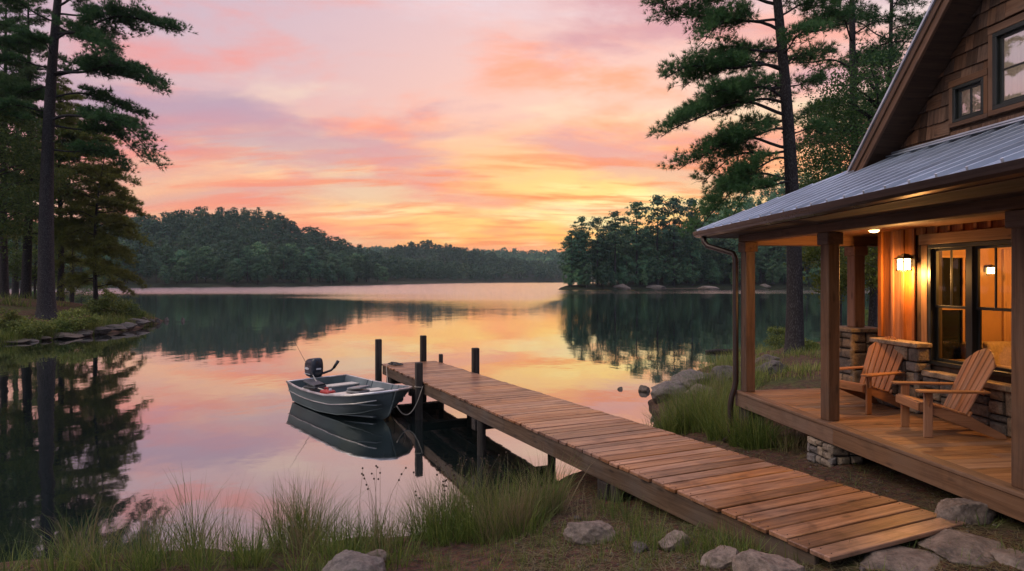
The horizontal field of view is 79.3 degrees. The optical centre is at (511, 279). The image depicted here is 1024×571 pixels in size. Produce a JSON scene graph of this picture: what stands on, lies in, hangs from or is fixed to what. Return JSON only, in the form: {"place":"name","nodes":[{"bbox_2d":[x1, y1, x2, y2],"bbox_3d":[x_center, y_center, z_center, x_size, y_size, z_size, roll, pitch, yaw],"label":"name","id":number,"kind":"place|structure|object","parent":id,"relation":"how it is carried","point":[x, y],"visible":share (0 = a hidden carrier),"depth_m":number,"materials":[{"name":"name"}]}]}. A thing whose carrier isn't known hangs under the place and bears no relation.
{"place":"outdoors","nodes":[
{"label":"outdoors","id":0,"kind":"place"},
{"bbox_2d":[14,450,604,570],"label":"grass","id":1,"kind":"structure","parent":0,"point":[507,507],"depth_m":6.23,"materials":[{"name":"plant"}]},
{"bbox_2d":[0,282,877,562],"bbox_3d":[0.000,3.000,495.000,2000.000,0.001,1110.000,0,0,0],"label":"lake water","id":2,"kind":"structure","parent":0,"point":[201,393],"depth_m":17.16,"materials":[{"name":"liquid"}]},
{"bbox_2d":[286,358,412,419],"bbox_3d":[-3.813,2.730,14.390,1.868,1.505,4.306,0,0,-42],"label":"motor boat","id":3,"kind":"object","parent":2,"relation":"on","point":[356,396],"visible":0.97,"depth_m":14.00,"materials":[{"name":"paint"}]},
{"bbox_2d":[0,0,931,253],"label":"sky","id":4,"kind":"structure","parent":0,"point":[471,124],"materials":[{"name":"orange"}]},
{"bbox_2d":[0,231,1023,570],"bbox_3d":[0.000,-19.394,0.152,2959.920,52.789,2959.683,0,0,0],"label":"ground","id":5,"kind":"structure","parent":0,"point":[462,551],"depth_m":6.51,"materials":[{"name":"soil"}]},
{"bbox_2d":[0,308,29,331],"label":"shrub","id":6,"kind":"object","parent":5,"relation":"on","point":[8,314],"visible":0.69,"depth_m":29.97,"materials":[{"name":"green plant"}]},
{"bbox_2d":[0,8,42,217],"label":"pine tree","id":7,"kind":"object","parent":5,"relation":"on","point":[13,74],"visible":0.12,"depth_m":41.66,"materials":[{"name":"green plant"}]},
{"bbox_2d":[0,16,44,157],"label":"pine tree","id":8,"kind":"object","parent":5,"relation":"on","point":[21,115],"visible":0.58,"depth_m":34.62,"materials":[{"name":"green plant"}]},
{"bbox_2d":[0,1,57,297],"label":"pine tree","id":9,"kind":"object","parent":5,"relation":"on","point":[4,276],"visible":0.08,"depth_m":45.78,"materials":[{"name":"green plant"}]},
{"bbox_2d":[2,315,61,339],"bbox_3d":[-23.696,2.396,30.479,2.797,1.427,2.790,0,0,0],"label":"shrub","id":10,"kind":"object","parent":5,"relation":"on","point":[29,326],"visible":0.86,"depth_m":29.93,"materials":[{"name":"green plant"}]},
{"bbox_2d":[0,71,65,297],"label":"pine tree","id":11,"kind":"object","parent":5,"relation":"on","point":[15,287],"visible":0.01,"depth_m":57.80,"materials":[{"name":"green plant"}]},
{"bbox_2d":[0,0,90,298],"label":"pine tree","id":12,"kind":"object","parent":5,"relation":"on","point":[32,74],"visible":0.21,"depth_m":41.80,"materials":[{"name":"green plant"}]},
{"bbox_2d":[8,219,82,298],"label":"broadleaf tree","id":13,"kind":"object","parent":5,"relation":"on","point":[15,264],"visible":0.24,"depth_m":51.25,"materials":[{"name":"green plant"}]},
{"bbox_2d":[0,79,97,260],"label":"broadleaf tree","id":14,"kind":"object","parent":5,"relation":"on","point":[25,163],"visible":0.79,"depth_m":35.03,"materials":[{"name":"green plant"}]},
{"bbox_2d":[37,318,76,332],"bbox_3d":[-23.584,2.470,31.800,2.009,1.023,1.900,0,0,-17],"label":"shrub","id":15,"kind":"object","parent":5,"relation":"on","point":[64,326],"visible":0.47,"depth_m":31.73,"materials":[{"name":"green plant"}]},
{"bbox_2d":[50,332,83,338],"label":"rock","id":16,"kind":"object","parent":5,"relation":"on","point":[65,335],"visible":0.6,"depth_m":31.17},
{"bbox_2d":[18,139,122,302],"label":"pine tree","id":17,"kind":"object","parent":5,"relation":"on","point":[71,295],"visible":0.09,"depth_m":59.95,"materials":[{"name":"green plant"}]},
{"bbox_2d":[0,76,154,300],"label":"pine tree","id":18,"kind":"object","parent":5,"relation":"on","point":[63,241],"visible":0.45,"depth_m":42.12,"materials":[{"name":"green plant"}]},
{"bbox_2d":[0,292,156,344],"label":"bank grass","id":19,"kind":"structure","parent":5,"relation":"on","point":[116,319],"depth_m":35.02,"materials":[{"name":"plant"}]},
{"bbox_2d":[51,306,105,330],"bbox_3d":[-23.148,2.183,32.862,2.714,1.524,2.283,0,0,-39],"label":"shrub","id":20,"kind":"object","parent":5,"relation":"on","point":[94,319],"visible":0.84,"depth_m":32.71,"materials":[{"name":"green plant"}]},
{"bbox_2d":[55,270,109,299],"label":"shrub","id":21,"kind":"object","parent":5,"relation":"on","point":[88,290],"visible":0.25,"depth_m":88.95,"materials":[{"name":"green plant"}]},
{"bbox_2d":[81,297,113,315],"bbox_3d":[-25.530,1.770,37.783,1.942,1.520,1.998,0,0,0],"label":"shrub","id":22,"kind":"object","parent":5,"relation":"on","point":[93,305],"visible":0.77,"depth_m":37.44,"materials":[{"name":"green plant"}]},
{"bbox_2d":[0,0,198,319],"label":"pine tree","id":23,"kind":"object","parent":5,"relation":"on","point":[105,61],"visible":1,"depth_m":33.64,"materials":[{"name":"green plant"}]},
{"bbox_2d":[90,326,111,333],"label":"rock","id":24,"kind":"object","parent":5,"relation":"on","point":[102,330],"visible":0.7,"depth_m":33.77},
{"bbox_2d":[54,144,151,300],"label":"pine tree","id":25,"kind":"object","parent":5,"relation":"on","point":[103,245],"visible":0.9,"depth_m":40.39,"materials":[{"name":"green plant"}]},
{"bbox_2d":[96,289,131,317],"bbox_3d":[-24.951,1.714,38.498,2.396,2.311,2.528,0,0,0],"label":"shrub","id":26,"kind":"object","parent":5,"relation":"on","point":[110,297],"visible":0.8,"depth_m":38.18,"materials":[{"name":"green plant"}]},
{"bbox_2d":[110,302,142,317],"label":"shrub","id":27,"kind":"object","parent":5,"relation":"on","point":[134,308],"visible":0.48,"depth_m":40.13,"materials":[{"name":"green plant"}]},
{"bbox_2d":[130,240,150,280],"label":"pine tree","id":28,"kind":"object","parent":5,"relation":"on","point":[139,246],"visible":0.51,"depth_m":263.28,"materials":[{"name":"green plant"}]},
{"bbox_2d":[158,264,171,285],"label":"broadleaf tree","id":29,"kind":"object","parent":5,"relation":"on","point":[164,270],"visible":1,"depth_m":256.11,"materials":[{"name":"plant"}]},
{"bbox_2d":[170,248,193,281],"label":"broadleaf tree","id":30,"kind":"object","parent":5,"relation":"on","point":[179,253],"visible":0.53,"depth_m":271.56,"materials":[{"name":"green plant"}]},
{"bbox_2d":[175,257,195,282],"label":"broadleaf tree","id":31,"kind":"object","parent":5,"relation":"on","point":[186,276],"visible":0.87,"depth_m":266.87,"materials":[{"name":"green plant"}]},
{"bbox_2d":[189,245,203,282],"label":"pine tree","id":32,"kind":"object","parent":5,"relation":"on","point":[194,253],"visible":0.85,"depth_m":267.70,"materials":[{"name":"green plant"}]},
{"bbox_2d":[191,246,216,281],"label":"broadleaf tree","id":33,"kind":"object","parent":5,"relation":"on","point":[205,249],"visible":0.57,"depth_m":276.89,"materials":[{"name":"plant"}]},
{"bbox_2d":[209,258,224,282],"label":"broadleaf tree","id":34,"kind":"object","parent":5,"relation":"on","point":[216,262],"visible":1,"depth_m":275.13,"materials":[{"name":"plant"}]},
{"bbox_2d":[225,261,241,285],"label":"broadleaf tree","id":35,"kind":"object","parent":5,"relation":"on","point":[231,277],"visible":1,"depth_m":271.75,"materials":[{"name":"plant"}]},
{"bbox_2d":[20,206,457,279],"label":"hillside wood","id":36,"kind":"object","parent":5,"relation":"on","point":[191,227],"visible":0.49,"depth_m":388.95,"materials":[{"name":"plant"}]},
{"bbox_2d":[239,246,257,282],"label":"pine tree","id":37,"kind":"object","parent":5,"relation":"on","point":[246,250],"visible":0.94,"depth_m":284.30,"materials":[{"name":"green plant"}]},
{"bbox_2d":[248,241,271,281],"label":"broadleaf tree","id":38,"kind":"object","parent":5,"relation":"on","point":[262,249],"visible":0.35,"depth_m":295.16,"materials":[{"name":"plant"}]},
{"bbox_2d":[250,253,270,282],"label":"broadleaf tree","id":39,"kind":"object","parent":5,"relation":"on","point":[262,259],"visible":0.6,"depth_m":287.31,"materials":[{"name":"green plant"}]},
{"bbox_2d":[272,244,296,282],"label":"broadleaf tree","id":40,"kind":"object","parent":5,"relation":"on","point":[283,249],"visible":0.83,"depth_m":299.69,"materials":[{"name":"green plant"}]},
{"bbox_2d":[283,246,303,282],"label":"pine tree","id":41,"kind":"object","parent":5,"relation":"on","point":[293,248],"visible":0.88,"depth_m":303.78,"materials":[{"name":"green plant"}]},
{"bbox_2d":[302,246,323,282],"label":"broadleaf tree","id":42,"kind":"object","parent":5,"relation":"on","point":[312,264],"visible":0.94,"depth_m":314.33,"materials":[{"name":"plant"}]},
{"bbox_2d":[323,263,338,284],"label":"broadleaf tree","id":43,"kind":"object","parent":5,"relation":"on","point":[330,277],"visible":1,"depth_m":321.91,"materials":[{"name":"green plant"}]},
{"bbox_2d":[322,549,385,570],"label":"rock","id":44,"kind":"object","parent":5,"relation":"on","point":[347,560],"visible":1,"depth_m":4.92,"materials":[{"name":"stone"}]},
{"bbox_2d":[367,549,389,564],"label":"rock","id":45,"kind":"object","parent":5,"relation":"on","point":[383,553],"visible":0.3,"depth_m":5.42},
{"bbox_2d":[359,456,508,535],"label":"rush stems","id":46,"kind":"object","parent":5,"relation":"on","point":[375,506],"visible":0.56,"depth_m":6.82,"materials":[{"name":"green plant"}]},
{"bbox_2d":[361,451,506,498],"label":"rush heads","id":47,"kind":"object","parent":46,"relation":"attached to","point":[437,474],"visible":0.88,"depth_m":6.81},
{"bbox_2d":[348,240,590,280],"bbox_3d":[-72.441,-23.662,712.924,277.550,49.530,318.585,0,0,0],"label":"hillside wood","id":48,"kind":"object","parent":5,"relation":"on","point":[493,265],"visible":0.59,"depth_m":698.63,"materials":[{"name":"plant"}]},
{"bbox_2d":[0,447,1023,570],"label":"shore grass","id":49,"kind":"structure","parent":5,"relation":"on","point":[462,528],"depth_m":6.02,"materials":[{"name":"plant"}]},
{"bbox_2d":[557,237,576,284],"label":"pine tree","id":50,"kind":"object","parent":5,"relation":"on","point":[560,262],"visible":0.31,"depth_m":187.98,"materials":[{"name":"green plant"}]},
{"bbox_2d":[560,229,583,285],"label":"pine tree","id":51,"kind":"object","parent":5,"relation":"on","point":[571,233],"visible":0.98,"depth_m":180.26,"materials":[{"name":"green plant"}]},
{"bbox_2d":[569,216,590,251],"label":"pine tree","id":52,"kind":"object","parent":5,"relation":"on","point":[582,220],"visible":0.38,"depth_m":202.38,"materials":[{"name":"green plant"}]},
{"bbox_2d":[565,231,595,274],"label":"pine tree","id":53,"kind":"object","parent":5,"relation":"on","point":[582,246],"visible":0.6,"depth_m":182.62,"materials":[{"name":"green plant"}]},
{"bbox_2d":[575,253,591,281],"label":"broadleaf tree","id":54,"kind":"object","parent":5,"relation":"on","point":[583,262],"visible":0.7,"depth_m":180.41,"materials":[{"name":"plant"}]},
{"bbox_2d":[573,232,597,259],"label":"pine tree","id":55,"kind":"object","parent":5,"relation":"on","point":[587,243],"visible":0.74,"depth_m":183.09,"materials":[{"name":"green plant"}]},
{"bbox_2d":[579,266,593,287],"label":"broadleaf tree","id":56,"kind":"object","parent":5,"relation":"on","point":[586,269],"visible":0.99,"depth_m":178.84,"materials":[{"name":"green plant"}]},
{"bbox_2d":[563,520,615,544],"bbox_3d":[0.713,2.360,5.700,0.486,0.295,0.312,0,0,0],"label":"rock","id":57,"kind":"object","parent":5,"relation":"on","point":[585,529],"visible":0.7,"depth_m":5.59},
{"bbox_2d":[583,216,612,284],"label":"pine tree","id":58,"kind":"object","parent":5,"relation":"on","point":[598,220],"visible":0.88,"depth_m":185.03,"materials":[{"name":"green plant"}]},
{"bbox_2d":[589,240,613,284],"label":"broadleaf tree","id":59,"kind":"object","parent":5,"relation":"on","point":[610,261],"visible":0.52,"depth_m":189.95,"materials":[{"name":"plant"}]},
{"bbox_2d":[598,211,631,284],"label":"pine tree","id":60,"kind":"object","parent":5,"relation":"on","point":[615,225],"visible":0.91,"depth_m":189.48,"materials":[{"name":"green plant"}]},
{"bbox_2d":[612,224,631,254],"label":"pine tree","id":61,"kind":"object","parent":5,"relation":"on","point":[623,235],"visible":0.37,"depth_m":202.12,"materials":[{"name":"green plant"}]},
{"bbox_2d":[616,254,636,284],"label":"broadleaf tree","id":62,"kind":"object","parent":5,"relation":"on","point":[631,265],"visible":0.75,"depth_m":191.19,"materials":[{"name":"green plant"}]},
{"bbox_2d":[623,229,653,284],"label":"pine tree","id":63,"kind":"object","parent":5,"relation":"on","point":[640,246],"visible":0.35,"depth_m":195.24,"materials":[{"name":"green plant"}]},
{"bbox_2d":[617,201,660,281],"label":"pine tree","id":64,"kind":"object","parent":5,"relation":"on","point":[637,213],"visible":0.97,"depth_m":193.20,"materials":[{"name":"green plant"}]},
{"bbox_2d":[632,541,648,552],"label":"rock","id":65,"kind":"object","parent":5,"relation":"on","point":[639,547],"visible":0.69,"depth_m":5.16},
{"bbox_2d":[632,254,651,284],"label":"broadleaf tree","id":66,"kind":"object","parent":5,"relation":"on","point":[643,266],"visible":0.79,"depth_m":192.96,"materials":[{"name":"plant"}]},
{"bbox_2d":[635,194,677,284],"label":"pine tree","id":67,"kind":"object","parent":5,"relation":"on","point":[657,200],"visible":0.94,"depth_m":196.42,"materials":[{"name":"green plant"}]},
{"bbox_2d":[650,380,686,403],"bbox_3d":[3.720,2.783,14.714,0.918,0.754,0.652,0,0,0],"label":"rock","id":68,"kind":"object","parent":5,"relation":"on","point":[657,389],"visible":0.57,"depth_m":14.51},
{"bbox_2d":[375,335,965,564],"bbox_3d":[0.061,4.071,10.928,1.839,5.021,13.719,0,0,-26],"label":"dock","id":69,"kind":"object","parent":5,"relation":"on","point":[692,481],"visible":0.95,"depth_m":6.62,"materials":[{"name":"brown wood"}]},
{"bbox_2d":[658,530,690,550],"bbox_3d":[1.352,2.229,5.222,0.266,0.210,0.192,0,0,-20],"label":"rock","id":70,"kind":"object","parent":5,"relation":"on","point":[670,544],"visible":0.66,"depth_m":5.17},
{"bbox_2d":[654,196,696,285],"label":"pine tree","id":71,"kind":"object","parent":5,"relation":"on","point":[673,200],"visible":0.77,"depth_m":198.79,"materials":[{"name":"green plant"}]},
{"bbox_2d":[673,198,706,284],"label":"pine tree","id":72,"kind":"object","parent":5,"relation":"on","point":[689,201],"visible":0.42,"depth_m":202.74,"materials":[{"name":"green plant"}]},
{"bbox_2d":[671,369,708,388],"bbox_3d":[4.629,2.635,15.719,1.187,0.684,1.043,0,0,-31],"label":"rock","id":73,"kind":"object","parent":5,"relation":"on","point":[680,376],"visible":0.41,"depth_m":15.45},
{"bbox_2d":[699,238,721,275],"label":"broadleaf tree","id":74,"kind":"object","parent":5,"relation":"on","point":[709,240],"visible":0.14,"depth_m":212.94,"materials":[{"name":"plant"}]},
{"bbox_2d":[700,545,739,568],"bbox_3d":[1.634,2.175,4.770,0.312,0.206,0.233,0,0,36],"label":"rock","id":75,"kind":"object","parent":5,"relation":"on","point":[721,556],"visible":0.77,"depth_m":4.74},
{"bbox_2d":[707,238,737,283],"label":"broadleaf tree","id":76,"kind":"object","parent":5,"relation":"on","point":[725,267],"visible":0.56,"depth_m":207.23,"materials":[{"name":"plant"}]},
{"bbox_2d":[639,354,809,453],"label":"dry grass","id":77,"kind":"structure","parent":5,"relation":"on","point":[793,444],"depth_m":9.46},
{"bbox_2d":[709,365,739,383],"bbox_3d":[5.231,2.414,15.218,0.701,0.614,0.579,0,0,-25],"label":"rock","id":78,"kind":"object","parent":5,"relation":"on","point":[724,368],"visible":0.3,"depth_m":15.09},
{"bbox_2d":[720,238,740,277],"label":"broadleaf tree","id":79,"kind":"object","parent":5,"relation":"on","point":[734,242],"visible":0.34,"depth_m":205.76,"materials":[{"name":"plant"}]},
{"bbox_2d":[605,162,870,276],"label":"hillside wood","id":80,"kind":"object","parent":5,"relation":"on","point":[750,200],"visible":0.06,"depth_m":258.30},
{"bbox_2d":[638,0,873,353],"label":"pine tree","id":81,"kind":"object","parent":5,"relation":"on","point":[728,94],"visible":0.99,"depth_m":19.46,"materials":[{"name":"green plant"}]},
{"bbox_2d":[513,427,998,570],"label":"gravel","id":82,"kind":"structure","parent":5,"relation":"on","point":[860,567],"depth_m":5.05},
{"bbox_2d":[755,246,774,282],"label":"pine tree","id":83,"kind":"object","parent":5,"relation":"on","point":[759,255],"visible":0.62,"depth_m":210.30,"materials":[{"name":"green plant"}]},
{"bbox_2d":[632,342,898,489],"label":"side grass","id":84,"kind":"structure","parent":5,"relation":"on","point":[711,419],"depth_m":10.87,"materials":[{"name":"plant"}]},
{"bbox_2d":[510,445,1023,570],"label":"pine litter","id":85,"kind":"object","parent":5,"relation":"on","point":[833,569],"visible":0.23,"depth_m":5.14,"materials":[{"name":"brown plant"}]},
{"bbox_2d":[732,549,805,570],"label":"rock","id":86,"kind":"object","parent":5,"relation":"on","point":[751,560],"visible":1,"depth_m":4.41,"materials":[{"name":"stone"}]},
{"bbox_2d":[755,360,788,373],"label":"rock","id":87,"kind":"object","parent":5,"relation":"on","point":[775,364],"visible":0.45,"depth_m":15.17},
{"bbox_2d":[765,259,781,283],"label":"broadleaf tree","id":88,"kind":"object","parent":5,"relation":"on","point":[769,275],"visible":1,"depth_m":206.69,"materials":[{"name":"plant"}]},
{"bbox_2d":[763,325,784,347],"bbox_3d":[11.707,2.576,27.024,1.268,1.199,1.294,0,0,42],"label":"shrub","id":89,"kind":"object","parent":5,"relation":"on","point":[771,330],"visible":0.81,"depth_m":27.00,"materials":[{"name":"green plant"}]},
{"bbox_2d":[766,101,873,325],"bbox_3d":[13.418,-2.483,25.460,6.118,10.220,5.395,0,0,0],"label":"broadleaf tree","id":90,"kind":"object","parent":5,"relation":"on","point":[803,169],"visible":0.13,"depth_m":25.48,"materials":[{"name":"green plant"}]},
{"bbox_2d":[783,246,876,305],"bbox_3d":[11.470,0.179,22.531,3.636,4.546,3.868,0,0,0],"label":"maple sapling","id":91,"kind":"object","parent":5,"relation":"on","point":[810,253],"visible":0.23,"depth_m":21.98,"materials":[{"name":"green plant"}]},
{"bbox_2d":[775,17,908,326],"bbox_3d":[12.635,-3.090,21.541,6.998,10.673,6.720,0,0,39],"label":"broadleaf tree","id":92,"kind":"object","parent":5,"relation":"on","point":[873,298],"visible":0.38,"depth_m":21.35,"materials":[{"name":"green plant"}]},
{"bbox_2d":[770,0,922,158],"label":"pine tree","id":93,"kind":"object","parent":5,"relation":"on","point":[891,14],"visible":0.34,"depth_m":25.21,"materials":[{"name":"green plant"}]},
{"bbox_2d":[818,246,877,295],"bbox_3d":[11.432,0.017,19.579,3.172,4.418,2.632,0,0,18],"label":"maple sapling","id":94,"kind":"object","parent":5,"relation":"on","point":[874,278],"visible":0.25,"depth_m":19.61,"materials":[{"name":"green plant"}]},
{"bbox_2d":[693,0,1023,521],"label":"lake house","id":95,"kind":"structure","parent":5,"relation":"on","point":[931,178],"depth_m":7.36,"materials":[{"name":"brown wood"}]},
{"bbox_2d":[840,336,904,414],"bbox_3d":[4.700,1.229,8.117,0.924,0.936,0.679,0,0,-22],"label":"adirondack chair","id":96,"kind":"object","parent":95,"relation":"on","point":[867,390],"visible":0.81,"depth_m":8.06,"materials":[{"name":"brown wood"}]},
{"bbox_2d":[894,253,915,270],"bbox_3d":[5.134,-0.227,8.060,0.227,0.227,0.184,0,0,-8],"label":"wall lantern","id":97,"kind":"object","parent":95,"relation":"attached to","point":[905,261],"depth_m":8.02,"materials":[{"name":"glass"}]},
{"bbox_2d":[891,348,1006,438],"bbox_3d":[4.833,1.229,6.846,0.924,0.936,0.679,0,0,7],"label":"adirondack chair","id":98,"kind":"object","parent":95,"relation":"on","point":[978,367],"visible":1,"depth_m":6.68,"materials":[{"name":"brown wood"}]},
{"bbox_2d":[942,250,965,359],"bbox_3d":[5.925,0.400,8.496,0.940,1.640,0.050,0,0,-8],"label":"inner window","id":99,"kind":"structure","parent":95,"relation":"in","point":[953,320],"depth_m":8.53,"materials":[{"name":"brown glass"}]},
{"bbox_2d":[952,77,982,122],"bbox_3d":[5.407,-2.105,7.269,0.120,0.430,0.420,0,0,-8],"label":"window","id":100,"kind":"structure","parent":95,"relation":"in","point":[967,98],"depth_m":7.31,"materials":[{"name":"glass"}]},
{"bbox_2d":[928,239,1010,377],"bbox_3d":[5.419,0.315,7.262,0.120,1.510,1.200,0,0,-8],"label":"window","id":101,"kind":"structure","parent":95,"relation":"in","point":[973,309],"depth_m":7.27,"materials":[{"name":"paint"}]},
{"bbox_2d":[956,341,1010,368],"bbox_3d":[7.134,1.263,8.150,2.241,0.870,0.934,0,0,-8],"label":"sofa","id":102,"kind":"object","parent":95,"relation":"on","point":[1001,350],"visible":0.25,"depth_m":8.17,"materials":[{"name":"fabric"}]},
{"bbox_2d":[1002,249,1010,340],"bbox_3d":[7.314,0.400,8.680,0.940,1.640,0.035,0,0,-8],"label":"inner window","id":103,"kind":"structure","parent":95,"relation":"in","point":[1006,253],"depth_m":8.61,"materials":[{"name":"orange glass"}]},
{"bbox_2d":[992,20,1023,109],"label":"window","id":104,"kind":"structure","parent":95,"relation":"in","point":[1007,43],"depth_m":6.82,"materials":[{"name":"glass"}]},
{"bbox_2d":[797,0,931,142],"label":"pine tree","id":105,"kind":"object","parent":5,"relation":"on","point":[902,3],"visible":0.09,"depth_m":28.01,"materials":[{"name":"green plant"}]},
{"bbox_2d":[873,12,923,81],"bbox_3d":[20.848,-8.206,29.959,5.962,22.112,6.109,0,0,-15],"label":"pine tree","id":106,"kind":"object","parent":5,"relation":"on","point":[902,27],"visible":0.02,"depth_m":29.77,"materials":[{"name":"green plant"}]},
{"bbox_2d":[860,545,942,570],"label":"stepping stone","id":107,"kind":"object","parent":5,"relation":"on","point":[915,560],"visible":0.75,"depth_m":4.51,"materials":[{"name":"stone"}]},
{"bbox_2d":[918,529,1003,566],"bbox_3d":[3.492,2.049,4.733,0.814,0.127,0.603,0,0,-22],"label":"stepping stone","id":108,"kind":"object","parent":5,"relation":"on","point":[948,540],"visible":0.67,"depth_m":4.63,"materials":[{"name":"stone"}]},
{"bbox_2d":[934,498,996,524],"bbox_3d":[3.833,2.027,5.306,0.573,0.290,0.355,0,0,-20],"label":"rock","id":109,"kind":"object","parent":5,"relation":"on","point":[958,509],"visible":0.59,"depth_m":5.19,"materials":[{"name":"stone"}]},
{"bbox_2d":[989,548,1023,570],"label":"stepping stone","id":110,"kind":"object","parent":5,"relation":"on","point":[1004,556],"visible":0.85,"depth_m":4.41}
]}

